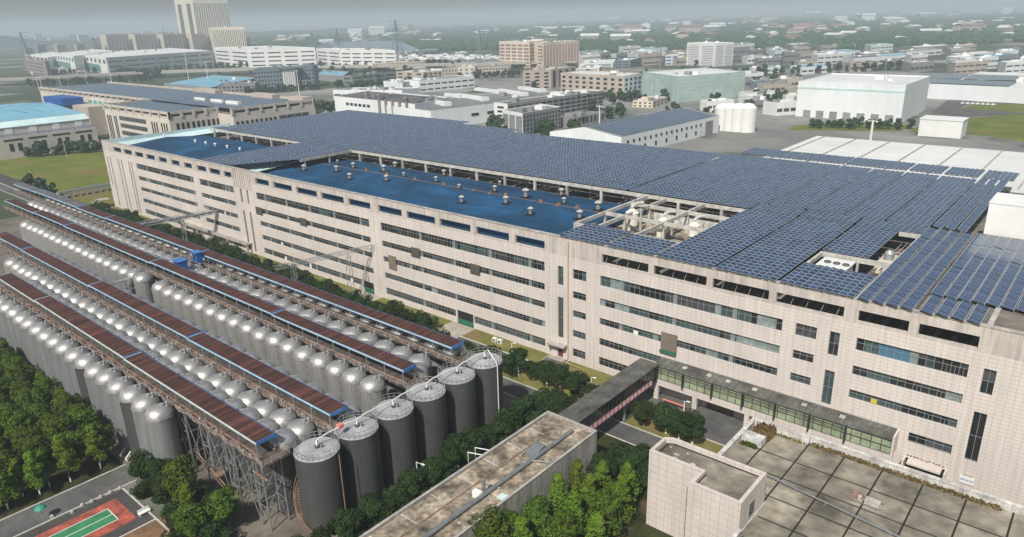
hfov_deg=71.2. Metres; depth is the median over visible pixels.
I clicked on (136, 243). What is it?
fermentation tank
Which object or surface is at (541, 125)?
distant tree
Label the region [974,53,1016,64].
distance block
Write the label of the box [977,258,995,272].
solar table
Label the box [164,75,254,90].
blue roof shed
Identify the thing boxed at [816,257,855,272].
cooling unit
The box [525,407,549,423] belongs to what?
round tree
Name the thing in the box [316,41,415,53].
arena hall
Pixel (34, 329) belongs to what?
fermentation tank
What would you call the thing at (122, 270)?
fermentation tank
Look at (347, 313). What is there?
fermentation tank
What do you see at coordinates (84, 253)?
fermentation tank
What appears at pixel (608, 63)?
distant office
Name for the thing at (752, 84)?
distance block
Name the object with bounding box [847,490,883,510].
roof unit
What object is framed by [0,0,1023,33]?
sky
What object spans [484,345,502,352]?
bush
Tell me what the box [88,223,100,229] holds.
fermentation tank
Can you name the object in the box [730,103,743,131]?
white silo
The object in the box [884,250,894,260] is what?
extract stack
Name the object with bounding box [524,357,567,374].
entrance paving
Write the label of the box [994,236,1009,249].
solar table
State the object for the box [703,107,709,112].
distant tree
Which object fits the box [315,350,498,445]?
transfer pipe
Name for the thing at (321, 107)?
distant tree
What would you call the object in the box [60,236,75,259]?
fermentation tank
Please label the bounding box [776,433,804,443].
weeds
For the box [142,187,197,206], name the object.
window
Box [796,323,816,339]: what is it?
window
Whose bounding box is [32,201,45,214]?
fermentation tank
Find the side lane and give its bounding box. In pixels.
[279,272,634,405]
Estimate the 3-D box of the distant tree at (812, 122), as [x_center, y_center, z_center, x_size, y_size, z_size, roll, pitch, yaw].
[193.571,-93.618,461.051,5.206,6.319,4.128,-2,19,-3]
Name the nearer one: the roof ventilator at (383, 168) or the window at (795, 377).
the window at (795, 377)
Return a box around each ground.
[0,7,1023,536]
[0,386,123,519]
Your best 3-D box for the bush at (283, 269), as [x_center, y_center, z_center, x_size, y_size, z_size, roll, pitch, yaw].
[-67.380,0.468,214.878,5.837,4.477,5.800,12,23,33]
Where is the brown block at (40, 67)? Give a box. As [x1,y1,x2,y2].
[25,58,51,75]
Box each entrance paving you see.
[359,290,382,300]
[438,321,474,337]
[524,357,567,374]
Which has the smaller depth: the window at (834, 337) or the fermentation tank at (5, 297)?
the window at (834, 337)
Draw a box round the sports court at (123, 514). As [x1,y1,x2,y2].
[35,498,135,536]
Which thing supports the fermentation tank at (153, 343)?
on the tank yard at (247, 522)
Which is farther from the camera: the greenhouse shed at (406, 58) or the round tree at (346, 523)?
the greenhouse shed at (406, 58)
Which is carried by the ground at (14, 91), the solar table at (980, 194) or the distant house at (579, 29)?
the distant house at (579, 29)
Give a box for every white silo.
[714,103,726,130]
[722,103,734,131]
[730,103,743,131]
[739,103,756,132]
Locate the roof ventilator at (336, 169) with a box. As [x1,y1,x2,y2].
[332,165,340,172]
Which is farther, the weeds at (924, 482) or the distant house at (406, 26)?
the distant house at (406, 26)
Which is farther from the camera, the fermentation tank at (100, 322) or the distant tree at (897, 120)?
the distant tree at (897, 120)
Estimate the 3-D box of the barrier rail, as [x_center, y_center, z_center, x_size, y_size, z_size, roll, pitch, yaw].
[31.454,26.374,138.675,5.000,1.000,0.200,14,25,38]
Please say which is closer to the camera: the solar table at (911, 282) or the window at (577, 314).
the solar table at (911, 282)
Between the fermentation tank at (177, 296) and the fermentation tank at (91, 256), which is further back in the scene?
the fermentation tank at (91, 256)
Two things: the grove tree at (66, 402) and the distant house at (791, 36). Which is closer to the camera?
the grove tree at (66, 402)
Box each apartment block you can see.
[99,33,129,50]
[128,33,157,49]
[156,33,186,48]
[187,33,208,49]
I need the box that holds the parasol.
[34,504,45,519]
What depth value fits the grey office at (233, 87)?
773.02 m
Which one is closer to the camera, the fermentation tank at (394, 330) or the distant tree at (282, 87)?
the fermentation tank at (394, 330)
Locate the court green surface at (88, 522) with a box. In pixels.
[51,509,116,536]
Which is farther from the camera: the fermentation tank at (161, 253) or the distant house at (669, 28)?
the distant house at (669, 28)
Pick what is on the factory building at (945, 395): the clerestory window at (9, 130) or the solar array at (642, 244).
the solar array at (642, 244)
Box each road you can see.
[0,61,575,80]
[0,174,88,205]
[0,184,661,447]
[0,466,136,536]
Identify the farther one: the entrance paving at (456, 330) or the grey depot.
the grey depot
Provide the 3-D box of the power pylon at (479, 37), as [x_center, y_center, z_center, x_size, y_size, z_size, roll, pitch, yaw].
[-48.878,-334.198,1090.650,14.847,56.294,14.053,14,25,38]
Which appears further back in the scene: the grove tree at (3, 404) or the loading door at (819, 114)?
the loading door at (819, 114)
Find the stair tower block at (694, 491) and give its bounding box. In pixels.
[646,437,766,536]
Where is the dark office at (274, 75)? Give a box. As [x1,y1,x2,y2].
[253,64,319,89]
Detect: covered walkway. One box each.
[0,231,359,438]
[0,273,290,531]
[4,198,428,399]
[13,182,473,366]
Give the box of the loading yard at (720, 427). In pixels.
[626,388,743,444]
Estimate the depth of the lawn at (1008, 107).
533.38 m
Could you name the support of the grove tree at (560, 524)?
on the planted strip at (636, 526)
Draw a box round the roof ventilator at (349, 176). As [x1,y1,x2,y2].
[345,173,352,179]
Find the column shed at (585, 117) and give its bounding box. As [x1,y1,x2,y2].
[561,110,604,127]
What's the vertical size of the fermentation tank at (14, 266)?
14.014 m
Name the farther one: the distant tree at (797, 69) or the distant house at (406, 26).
the distant house at (406, 26)
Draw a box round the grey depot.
[442,57,513,68]
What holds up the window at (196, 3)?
in the high-rise building at (197, 16)
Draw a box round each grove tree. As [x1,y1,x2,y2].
[0,339,13,359]
[0,355,27,381]
[0,360,4,377]
[0,377,13,399]
[0,380,9,401]
[0,395,6,404]
[0,402,20,424]
[0,404,25,436]
[0,409,37,445]
[0,425,4,442]
[0,449,21,483]
[1,351,19,361]
[8,362,36,387]
[9,380,32,404]
[11,425,43,457]
[15,386,48,407]
[21,434,51,460]
[22,402,46,418]
[25,404,50,437]
[34,376,58,390]
[35,412,68,435]
[42,389,56,410]
[43,414,72,452]
[49,392,82,416]
[61,428,86,467]
[67,407,100,442]
[68,402,95,422]
[94,423,115,459]
[160,454,197,501]
[171,498,206,536]
[204,485,242,529]
[467,504,512,536]
[487,532,504,536]
[495,508,524,536]
[520,494,550,536]
[540,508,583,536]
[588,488,622,535]
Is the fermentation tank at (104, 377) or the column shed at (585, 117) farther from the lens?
the column shed at (585, 117)
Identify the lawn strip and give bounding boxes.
[109,204,191,232]
[246,252,361,292]
[375,298,451,327]
[462,329,549,361]
[565,361,642,395]
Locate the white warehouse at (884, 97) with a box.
[795,73,929,122]
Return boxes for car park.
[930,100,1019,116]
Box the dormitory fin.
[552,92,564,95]
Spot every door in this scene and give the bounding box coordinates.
[364,281,373,288]
[458,310,473,322]
[558,348,562,356]
[705,120,712,134]
[707,402,733,415]
[803,110,810,116]
[816,111,823,117]
[829,111,836,118]
[842,112,850,118]
[856,113,864,118]
[870,114,878,119]
[885,115,893,120]
[905,457,944,477]
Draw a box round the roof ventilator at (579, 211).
[573,209,583,219]
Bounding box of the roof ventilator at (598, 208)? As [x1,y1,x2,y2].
[590,200,604,211]
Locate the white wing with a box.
[383,79,409,86]
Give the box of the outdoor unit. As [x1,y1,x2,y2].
[497,338,502,343]
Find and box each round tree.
[127,448,157,479]
[144,458,174,483]
[152,469,179,503]
[194,482,211,502]
[196,491,221,522]
[307,523,332,536]
[326,508,363,536]
[352,508,373,533]
[358,492,396,526]
[382,482,413,507]
[396,467,426,497]
[418,457,443,487]
[428,454,457,483]
[441,433,471,470]
[457,426,487,461]
[479,429,496,450]
[480,418,513,444]
[494,407,524,436]
[505,347,528,375]
[511,394,535,418]
[525,360,539,379]
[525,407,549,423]
[532,387,552,409]
[534,360,558,386]
[536,396,564,413]
[546,400,566,412]
[548,363,570,388]
[549,388,577,407]
[564,370,591,398]
[585,450,617,481]
[586,382,599,393]
[607,441,632,463]
[614,445,648,478]
[629,399,655,425]
[632,443,650,457]
[635,459,648,489]
[652,401,678,433]
[666,408,685,438]
[679,409,705,443]
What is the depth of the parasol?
110.55 m
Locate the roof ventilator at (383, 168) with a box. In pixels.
[379,164,389,172]
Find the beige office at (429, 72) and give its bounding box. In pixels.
[396,68,441,78]
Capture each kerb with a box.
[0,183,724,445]
[0,464,168,536]
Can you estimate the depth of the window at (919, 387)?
112.96 m
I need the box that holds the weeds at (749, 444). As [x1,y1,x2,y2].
[740,439,756,449]
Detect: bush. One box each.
[100,205,113,212]
[112,209,119,215]
[118,208,130,216]
[125,210,139,216]
[129,475,154,499]
[133,218,142,222]
[148,223,158,229]
[149,482,169,503]
[156,223,173,231]
[159,501,179,525]
[161,514,196,536]
[163,229,172,234]
[163,505,178,528]
[170,227,184,235]
[171,230,182,238]
[184,231,195,241]
[191,233,206,241]
[195,238,207,244]
[198,242,208,247]
[199,519,234,536]
[207,237,221,249]
[211,242,221,251]
[214,241,229,253]
[222,244,232,255]
[224,247,241,258]
[226,245,242,252]
[233,250,248,261]
[235,254,248,262]
[245,254,260,262]
[246,257,260,266]
[257,259,272,268]
[268,266,280,274]
[275,263,289,275]
[282,267,300,279]
[292,269,313,282]
[301,276,314,282]
[303,279,314,285]
[311,280,321,288]
[318,278,332,290]
[321,282,339,292]
[324,286,342,293]
[332,289,347,297]
[342,289,361,301]
[354,295,372,306]
[363,521,381,531]
[367,301,383,307]
[372,301,387,311]
[377,507,402,522]
[384,302,404,317]
[386,299,403,313]
[399,309,413,321]
[408,309,425,322]
[416,312,438,326]
[420,487,430,494]
[428,325,444,333]
[464,342,472,354]
[466,344,477,355]
[472,345,491,354]
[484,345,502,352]
[502,355,515,370]
[502,358,520,377]
[513,413,528,432]
[523,406,537,424]
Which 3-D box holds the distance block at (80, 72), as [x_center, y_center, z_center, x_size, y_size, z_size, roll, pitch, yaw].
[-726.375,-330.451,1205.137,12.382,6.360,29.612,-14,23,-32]
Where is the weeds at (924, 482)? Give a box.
[809,442,1002,510]
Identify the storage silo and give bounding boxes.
[293,431,347,535]
[334,411,384,510]
[372,393,417,487]
[406,376,447,467]
[437,361,477,448]
[466,347,503,429]
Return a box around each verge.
[503,365,622,416]
[625,415,723,453]
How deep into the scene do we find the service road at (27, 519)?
115.56 m
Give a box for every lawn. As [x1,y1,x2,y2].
[0,148,113,204]
[788,125,906,130]
[909,114,1023,141]
[962,102,1023,111]
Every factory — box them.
[0,102,98,159]
[26,52,57,68]
[52,49,111,69]
[74,48,213,72]
[214,46,316,67]
[316,48,395,64]
[334,90,448,113]
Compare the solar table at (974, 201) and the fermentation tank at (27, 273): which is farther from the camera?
the fermentation tank at (27, 273)
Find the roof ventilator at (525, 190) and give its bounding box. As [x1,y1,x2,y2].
[519,188,532,198]
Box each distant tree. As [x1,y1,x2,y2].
[20,173,32,184]
[22,147,31,155]
[31,180,41,186]
[34,141,47,156]
[37,178,46,187]
[43,182,56,192]
[51,146,59,154]
[57,143,65,154]
[62,140,70,153]
[68,141,77,151]
[75,143,82,152]
[80,140,90,151]
[90,140,98,151]
[244,86,251,92]
[274,85,279,91]
[280,83,285,91]
[316,100,325,112]
[324,101,331,112]
[328,101,335,111]
[333,79,340,87]
[369,79,375,85]
[485,114,501,126]
[492,117,504,127]
[507,69,512,76]
[531,81,536,87]
[533,119,542,134]
[537,118,548,134]
[543,125,552,135]
[544,120,555,134]
[566,120,580,127]
[588,99,597,110]
[604,106,614,117]
[608,92,617,104]
[615,102,621,112]
[616,90,622,99]
[616,104,626,117]
[623,90,631,99]
[631,89,637,99]
[660,88,669,99]
[671,101,681,108]
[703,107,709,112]
[709,93,717,98]
[746,99,754,104]
[761,64,767,73]
[778,91,782,99]
[779,66,785,74]
[795,65,801,73]
[808,118,815,126]
[815,65,821,71]
[815,119,820,127]
[824,120,830,126]
[825,62,832,71]
[833,120,840,128]
[836,62,842,70]
[838,118,845,127]
[848,117,857,128]
[856,116,864,127]
[865,119,870,127]
[868,118,876,128]
[876,118,881,128]
[883,118,892,128]
[893,118,901,126]
[896,122,902,128]
[906,118,915,128]
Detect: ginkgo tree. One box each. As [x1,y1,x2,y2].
[0,463,21,509]
[5,458,27,496]
[21,451,45,494]
[33,371,53,386]
[34,450,56,486]
[51,432,81,481]
[53,386,74,409]
[84,423,107,468]
[178,482,199,512]
[509,515,533,536]
[544,472,568,515]
[557,489,588,534]
[567,458,584,494]
[579,472,599,522]
[584,511,610,536]
[594,459,615,493]
[611,474,636,522]
[618,461,642,507]
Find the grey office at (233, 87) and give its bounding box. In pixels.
[218,80,258,94]
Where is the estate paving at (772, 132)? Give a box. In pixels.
[246,69,1023,156]
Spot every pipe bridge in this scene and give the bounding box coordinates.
[136,209,218,240]
[274,244,373,293]
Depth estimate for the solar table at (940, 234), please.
143.48 m
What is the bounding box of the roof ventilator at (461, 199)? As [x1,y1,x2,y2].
[457,195,467,203]
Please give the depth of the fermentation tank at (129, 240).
209.67 m
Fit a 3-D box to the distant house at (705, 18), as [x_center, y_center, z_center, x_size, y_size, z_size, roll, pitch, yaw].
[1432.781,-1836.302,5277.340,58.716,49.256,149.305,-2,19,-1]
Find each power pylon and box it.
[15,32,30,71]
[308,32,315,48]
[332,28,341,47]
[390,19,404,61]
[474,30,485,62]
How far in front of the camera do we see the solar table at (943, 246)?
136.45 m
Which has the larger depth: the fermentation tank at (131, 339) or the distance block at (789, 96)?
the distance block at (789, 96)
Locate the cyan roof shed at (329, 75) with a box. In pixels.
[318,69,349,81]
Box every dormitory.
[494,89,602,125]
[502,104,560,133]
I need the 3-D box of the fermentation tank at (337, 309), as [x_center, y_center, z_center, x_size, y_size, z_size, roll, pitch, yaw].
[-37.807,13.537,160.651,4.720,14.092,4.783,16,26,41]
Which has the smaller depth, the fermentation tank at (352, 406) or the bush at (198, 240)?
the fermentation tank at (352, 406)
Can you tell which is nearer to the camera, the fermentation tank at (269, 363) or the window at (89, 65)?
the fermentation tank at (269, 363)
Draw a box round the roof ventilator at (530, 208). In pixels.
[525,206,535,215]
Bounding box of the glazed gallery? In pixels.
[654,356,899,461]
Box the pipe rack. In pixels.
[56,182,110,197]
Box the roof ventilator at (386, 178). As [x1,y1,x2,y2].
[381,175,389,181]
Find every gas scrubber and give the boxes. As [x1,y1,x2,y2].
[625,201,643,231]
[656,210,674,237]
[687,215,704,238]
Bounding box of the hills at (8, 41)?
[0,32,178,46]
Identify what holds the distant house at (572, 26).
on the ground at (14, 91)
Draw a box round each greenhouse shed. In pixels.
[395,54,414,60]
[407,54,429,61]
[422,54,444,62]
[438,54,460,59]
[453,54,474,59]
[468,54,491,59]
[485,54,499,59]
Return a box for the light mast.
[868,120,877,139]
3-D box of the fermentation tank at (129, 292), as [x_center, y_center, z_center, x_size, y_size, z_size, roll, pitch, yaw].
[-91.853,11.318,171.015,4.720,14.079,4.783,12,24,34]
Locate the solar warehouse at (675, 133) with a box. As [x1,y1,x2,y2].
[550,107,718,146]
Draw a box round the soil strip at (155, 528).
[124,517,202,536]
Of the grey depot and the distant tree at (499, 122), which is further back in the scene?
the grey depot
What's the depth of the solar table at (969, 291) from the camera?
114.16 m
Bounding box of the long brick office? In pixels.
[442,63,511,76]
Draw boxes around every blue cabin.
[171,257,188,268]
[190,250,202,262]
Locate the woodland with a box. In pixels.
[25,11,1023,51]
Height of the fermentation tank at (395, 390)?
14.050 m
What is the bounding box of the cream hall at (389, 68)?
[367,61,424,70]
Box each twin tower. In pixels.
[499,38,543,67]
[534,38,578,67]
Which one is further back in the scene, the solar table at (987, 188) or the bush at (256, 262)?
the bush at (256, 262)
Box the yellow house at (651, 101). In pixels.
[633,95,666,107]
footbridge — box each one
[101,267,153,292]
[558,358,659,428]
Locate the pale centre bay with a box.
[458,64,475,77]
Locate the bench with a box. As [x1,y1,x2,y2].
[137,506,150,516]
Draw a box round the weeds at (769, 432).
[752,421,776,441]
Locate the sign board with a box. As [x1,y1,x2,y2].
[958,474,974,485]
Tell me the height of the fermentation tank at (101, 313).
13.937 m
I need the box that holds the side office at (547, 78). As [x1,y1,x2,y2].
[523,66,575,88]
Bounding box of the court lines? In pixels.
[49,509,117,536]
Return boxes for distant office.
[576,65,601,70]
[579,59,615,67]
[610,51,665,57]
[614,57,641,68]
[665,52,686,65]
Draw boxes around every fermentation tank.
[0,294,13,339]
[0,298,20,354]
[3,256,21,272]
[5,303,28,355]
[10,259,29,274]
[12,309,36,370]
[16,264,35,278]
[19,219,34,241]
[19,315,43,373]
[22,266,40,280]
[22,279,40,284]
[25,222,38,244]
[27,199,40,205]
[28,320,52,375]
[29,270,47,279]
[30,223,44,248]
[31,283,48,289]
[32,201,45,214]
[35,226,51,250]
[36,325,61,387]
[37,203,50,209]
[37,288,55,294]
[38,274,55,284]
[41,228,55,250]
[42,206,53,210]
[45,278,64,288]
[45,293,63,327]
[45,332,69,386]
[47,231,63,252]
[48,208,61,212]
[52,283,71,292]
[53,210,64,215]
[53,234,67,255]
[53,297,71,303]
[54,338,80,394]
[59,212,70,216]
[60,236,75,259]
[60,286,78,297]
[62,302,79,338]
[64,214,75,219]
[64,261,75,264]
[64,346,89,404]
[66,240,81,262]
[68,291,87,302]
[70,216,82,221]
[70,307,88,313]
[72,243,88,265]
[74,351,101,410]
[75,297,95,307]
[76,219,87,223]
[79,246,97,269]
[81,221,94,226]
[81,313,98,319]
[84,360,111,425]
[85,301,104,312]
[86,249,104,272]
[86,272,98,276]
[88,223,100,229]
[88,318,108,325]
[91,275,107,280]
[93,252,109,276]
[93,306,113,318]
[95,226,108,231]
[95,367,123,441]
[98,324,117,331]
[101,228,114,235]
[101,256,119,281]
[103,312,124,324]
[106,376,134,450]
[108,232,121,237]
[108,329,128,367]
[109,260,126,285]
[112,316,134,329]
[114,234,129,240]
[117,263,134,288]
[118,335,139,375]
[118,383,148,454]
[121,237,135,243]
[123,289,133,294]
[124,323,144,335]
[125,267,144,293]
[129,240,143,246]
[129,342,150,383]
[131,392,160,459]
[132,294,142,299]
[133,271,153,302]
[134,330,155,342]
[136,243,152,249]
[141,299,151,303]
[143,350,162,392]
[144,246,159,253]
[144,336,167,349]
[144,401,182,462]
[145,303,162,330]
[151,279,170,308]
[151,357,173,402]
[152,258,168,281]
[153,249,167,256]
[156,342,179,357]
[160,309,173,314]
[161,240,173,254]
[161,253,176,259]
[161,284,180,313]
[163,364,187,436]
[167,349,191,363]
[170,243,181,256]
[171,288,191,318]
[176,372,200,446]
[180,247,190,261]
[180,357,204,372]
[181,293,201,321]
[182,319,195,325]
[188,263,204,271]
[190,380,215,456]
[191,297,211,326]
[192,326,207,357]
[193,363,218,380]
[196,267,214,275]
[202,302,224,333]
[204,256,216,271]
[204,332,219,364]
[205,389,229,466]
[207,270,223,279]
[207,372,233,388]
[214,260,225,275]
[214,307,236,338]
[217,275,235,284]
[217,338,233,372]
[220,378,247,397]
[220,398,246,477]
[225,313,247,344]
[226,265,236,280]
[228,279,245,287]
[231,345,246,379]
[235,407,261,489]
[236,269,246,284]
[237,283,256,293]
[237,387,263,407]
[238,318,261,351]
[243,352,260,389]
[247,273,257,288]
[250,288,269,297]
[251,325,274,359]
[252,397,279,417]
[254,418,280,501]
[258,277,269,293]
[259,360,275,398]
[261,293,279,303]
[264,329,288,366]
[268,428,301,514]
[269,281,281,298]
[269,407,298,428]
[274,297,293,307]
[274,367,290,407]
[278,337,303,374]
[281,286,292,302]
[285,303,306,313]
[287,417,316,442]
[289,288,305,309]
[290,375,307,417]
[293,344,317,382]
[299,308,319,319]
[300,383,324,436]
[303,294,318,312]
[309,350,333,392]
[312,313,333,324]
[315,321,326,351]
[317,300,332,317]
[317,392,342,437]
[325,358,350,401]
[326,319,348,331]
[328,303,345,320]
[330,327,340,359]
[334,401,361,438]
[337,334,356,366]
[341,325,364,337]
[341,366,368,413]
[345,310,360,326]
[352,340,372,375]
[357,330,378,344]
[359,374,386,417]
[360,316,373,332]
[369,347,389,398]
[373,320,389,339]
[373,339,396,352]
[386,354,407,398]
[388,325,406,346]
[391,344,414,358]
[404,362,428,398]
[407,333,424,353]
[408,352,432,381]
[422,338,442,382]
[440,345,465,368]
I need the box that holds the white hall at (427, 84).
[405,75,474,91]
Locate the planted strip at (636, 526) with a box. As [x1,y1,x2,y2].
[369,424,672,536]
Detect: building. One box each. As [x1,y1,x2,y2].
[39,81,315,138]
[101,123,1023,505]
[359,411,596,536]
[561,70,641,94]
[642,67,745,102]
[717,417,1023,536]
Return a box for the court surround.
[20,489,154,536]
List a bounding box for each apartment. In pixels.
[23,47,32,57]
[33,43,46,52]
[53,43,66,51]
[74,43,84,50]
[90,37,99,49]
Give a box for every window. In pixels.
[3,138,22,141]
[4,128,12,134]
[9,144,14,151]
[17,143,22,149]
[28,135,46,138]
[29,125,36,131]
[52,123,59,128]
[52,132,69,135]
[56,61,71,69]
[75,120,82,125]
[86,62,100,71]
[119,116,145,123]
[120,123,147,131]
[122,130,143,135]
[137,164,193,182]
[140,176,195,194]
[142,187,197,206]
[144,198,199,218]
[146,209,187,226]
[177,4,187,48]
[186,4,194,33]
[193,3,198,33]
[196,3,200,33]
[198,3,203,32]
[200,3,208,48]
[200,179,234,192]
[203,3,210,49]
[203,193,236,205]
[205,205,238,217]
[207,218,240,231]
[257,193,368,226]
[261,221,371,256]
[262,209,370,242]
[263,235,373,273]
[265,248,361,284]
[381,223,543,270]
[383,241,544,289]
[384,256,544,307]
[386,273,544,326]
[387,288,455,315]
[475,316,544,345]
[544,45,545,66]
[547,45,548,67]
[550,45,551,66]
[553,44,554,66]
[553,71,555,86]
[556,44,557,66]
[559,44,560,66]
[559,70,561,85]
[559,266,562,284]
[559,297,562,337]
[562,44,563,66]
[565,44,566,65]
[568,44,569,65]
[573,348,584,358]
[574,269,585,281]
[574,291,585,300]
[574,311,585,319]
[574,330,585,339]
[600,318,776,375]
[600,338,659,361]
[600,357,627,370]
[601,276,782,330]
[601,299,779,353]
[748,498,754,517]
[790,373,810,384]
[793,350,813,362]
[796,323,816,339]
[821,370,834,404]
[828,331,839,355]
[849,389,957,427]
[852,365,962,402]
[856,338,968,377]
[908,432,951,453]
[964,411,986,461]
[979,368,996,394]
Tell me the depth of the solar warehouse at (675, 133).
407.59 m
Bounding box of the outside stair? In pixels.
[92,197,109,204]
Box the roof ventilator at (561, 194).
[556,188,566,196]
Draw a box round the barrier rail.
[663,398,685,410]
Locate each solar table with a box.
[858,283,881,300]
[872,285,896,303]
[873,269,894,285]
[886,257,906,272]
[886,272,908,288]
[886,288,909,306]
[899,246,917,259]
[899,260,919,275]
[900,274,922,291]
[901,291,923,309]
[910,237,927,249]
[911,249,930,263]
[913,262,932,277]
[914,277,934,294]
[920,227,936,238]
[920,294,943,313]
[922,238,939,251]
[924,251,942,265]
[926,264,945,279]
[931,278,952,296]
[932,229,949,240]
[933,217,948,228]
[934,240,951,253]
[936,297,958,317]
[937,252,955,267]
[942,210,956,220]
[942,266,962,281]
[944,231,960,243]
[945,219,960,230]
[945,281,965,299]
[947,242,964,255]
[949,202,963,211]
[952,300,973,320]
[953,211,967,221]
[953,254,970,268]
[955,268,974,284]
[956,232,972,244]
[957,195,970,204]
[957,221,972,232]
[958,283,978,302]
[961,204,974,213]
[962,243,979,257]
[964,189,976,197]
[965,213,979,222]
[965,256,983,270]
[967,303,989,323]
[968,197,981,206]
[969,270,987,286]
[970,183,982,190]
[970,233,986,245]
[972,205,986,214]
[973,285,992,304]
[974,191,986,198]
[974,245,990,258]
[976,178,988,184]
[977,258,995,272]
[979,198,989,206]
[980,185,992,192]
[982,235,997,247]
[982,272,1000,289]
[985,192,995,199]
[986,179,997,185]
[986,247,1002,260]
[987,288,1006,307]
[990,260,1008,275]
[991,186,1002,192]
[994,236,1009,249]
[996,274,1014,291]
[997,180,1007,187]
[998,249,1014,262]
[1001,291,1020,310]
[1004,262,1020,277]
[1006,238,1020,251]
[1010,277,1023,294]
[1011,250,1023,264]
[1016,294,1023,311]
[1017,264,1023,278]
[1018,240,1023,251]
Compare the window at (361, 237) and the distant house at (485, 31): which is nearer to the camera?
the window at (361, 237)
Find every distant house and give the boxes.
[271,38,286,42]
[275,37,295,40]
[296,34,312,40]
[304,26,315,29]
[318,39,333,42]
[347,29,363,34]
[368,26,384,34]
[383,32,399,37]
[401,24,412,29]
[405,28,415,34]
[414,26,430,30]
[473,30,489,33]
[517,29,528,32]
[541,26,556,28]
[562,26,583,28]
[575,27,585,31]
[580,33,598,39]
[599,25,611,28]
[608,17,621,22]
[610,34,631,39]
[617,25,642,31]
[632,29,651,33]
[641,22,650,27]
[661,19,674,22]
[665,26,678,31]
[668,22,682,26]
[676,31,689,37]
[679,24,701,33]
[700,16,712,20]
[701,25,719,32]
[708,22,725,25]
[741,19,755,23]
[746,31,770,33]
[757,21,769,24]
[760,15,777,20]
[768,23,785,27]
[785,34,803,38]
[787,29,805,33]
[791,23,810,28]
[801,11,821,18]
[811,22,825,27]
[823,33,848,37]
[828,23,843,26]
[832,16,847,20]
[839,31,858,33]
[842,21,854,24]
[849,13,861,18]
[855,26,869,30]
[862,13,877,20]
[885,17,908,23]
[887,12,900,16]
[903,24,921,28]
[917,28,941,32]
[918,12,936,17]
[935,23,943,27]
[948,10,961,15]
[952,23,986,29]
[996,25,1013,31]
[999,7,1012,13]
[999,32,1014,35]
[1006,1,1017,6]
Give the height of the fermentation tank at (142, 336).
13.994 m
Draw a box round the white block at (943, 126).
[918,115,968,138]
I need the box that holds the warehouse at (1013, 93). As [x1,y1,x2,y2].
[927,72,1023,103]
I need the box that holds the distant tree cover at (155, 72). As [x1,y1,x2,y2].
[25,51,901,86]
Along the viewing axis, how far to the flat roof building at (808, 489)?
98.59 m
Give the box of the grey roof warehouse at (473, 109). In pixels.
[384,86,556,124]
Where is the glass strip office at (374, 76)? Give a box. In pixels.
[343,71,396,84]
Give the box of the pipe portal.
[467,447,488,462]
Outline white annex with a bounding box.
[333,86,419,96]
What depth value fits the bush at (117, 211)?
283.32 m
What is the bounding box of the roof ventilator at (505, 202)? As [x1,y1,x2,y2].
[500,195,511,204]
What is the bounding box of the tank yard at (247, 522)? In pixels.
[0,216,516,536]
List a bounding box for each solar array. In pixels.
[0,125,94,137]
[48,83,167,94]
[112,101,203,111]
[113,89,233,100]
[168,95,292,108]
[202,142,348,164]
[213,126,275,136]
[228,110,399,133]
[268,134,344,146]
[282,115,467,143]
[334,144,403,155]
[348,124,517,152]
[395,152,468,164]
[409,132,568,161]
[458,161,545,176]
[473,138,641,172]
[536,172,635,190]
[550,145,724,185]
[558,223,631,244]
[559,108,712,134]
[606,233,675,254]
[629,186,758,208]
[642,154,781,193]
[657,209,796,267]
[702,159,839,203]
[715,216,851,280]
[741,148,801,158]
[752,203,805,215]
[770,165,871,208]
[780,262,875,297]
[792,152,854,163]
[801,210,859,223]
[806,169,904,214]
[823,224,898,258]
[845,172,939,220]
[846,157,915,170]
[857,218,926,233]
[887,176,976,226]
[909,163,948,173]
[924,73,968,78]
[930,78,1015,85]
[944,167,985,177]
[964,74,1022,80]
[982,170,1019,181]
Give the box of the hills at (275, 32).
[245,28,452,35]
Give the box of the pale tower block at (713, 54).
[686,41,733,66]
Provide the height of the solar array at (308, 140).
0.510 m
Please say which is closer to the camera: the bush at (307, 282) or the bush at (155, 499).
the bush at (155, 499)
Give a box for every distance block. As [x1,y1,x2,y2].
[33,33,42,40]
[68,33,76,38]
[76,70,84,73]
[77,34,87,41]
[405,49,418,54]
[419,48,439,54]
[455,51,466,54]
[579,50,599,53]
[579,53,599,63]
[599,50,609,58]
[615,52,626,59]
[619,45,639,52]
[636,49,654,57]
[638,51,661,65]
[640,47,666,52]
[668,49,686,53]
[673,55,686,65]
[700,98,733,110]
[733,47,748,58]
[734,42,753,48]
[738,88,774,100]
[739,93,771,102]
[741,55,765,63]
[744,77,751,87]
[744,96,766,109]
[745,70,763,79]
[749,48,763,54]
[749,65,780,73]
[749,78,776,88]
[754,56,780,66]
[756,80,791,90]
[762,96,796,115]
[766,46,782,53]
[769,48,786,56]
[776,75,802,86]
[781,50,797,64]
[782,93,796,99]
[784,42,810,49]
[785,86,797,93]
[790,46,810,51]
[790,63,832,74]
[794,59,815,64]
[798,51,818,60]
[811,51,851,63]
[816,44,855,50]
[818,49,860,55]
[842,54,884,64]
[842,60,878,71]
[855,50,894,55]
[864,43,892,50]
[876,53,906,60]
[883,59,899,68]
[898,48,941,54]
[901,59,933,72]
[905,53,927,60]
[908,44,950,49]
[944,46,970,55]
[945,54,974,64]
[946,58,987,73]
[947,57,974,65]
[950,43,976,49]
[951,51,993,55]
[973,55,998,68]
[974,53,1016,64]
[995,49,1018,56]
[996,47,1023,51]
[997,60,1023,72]

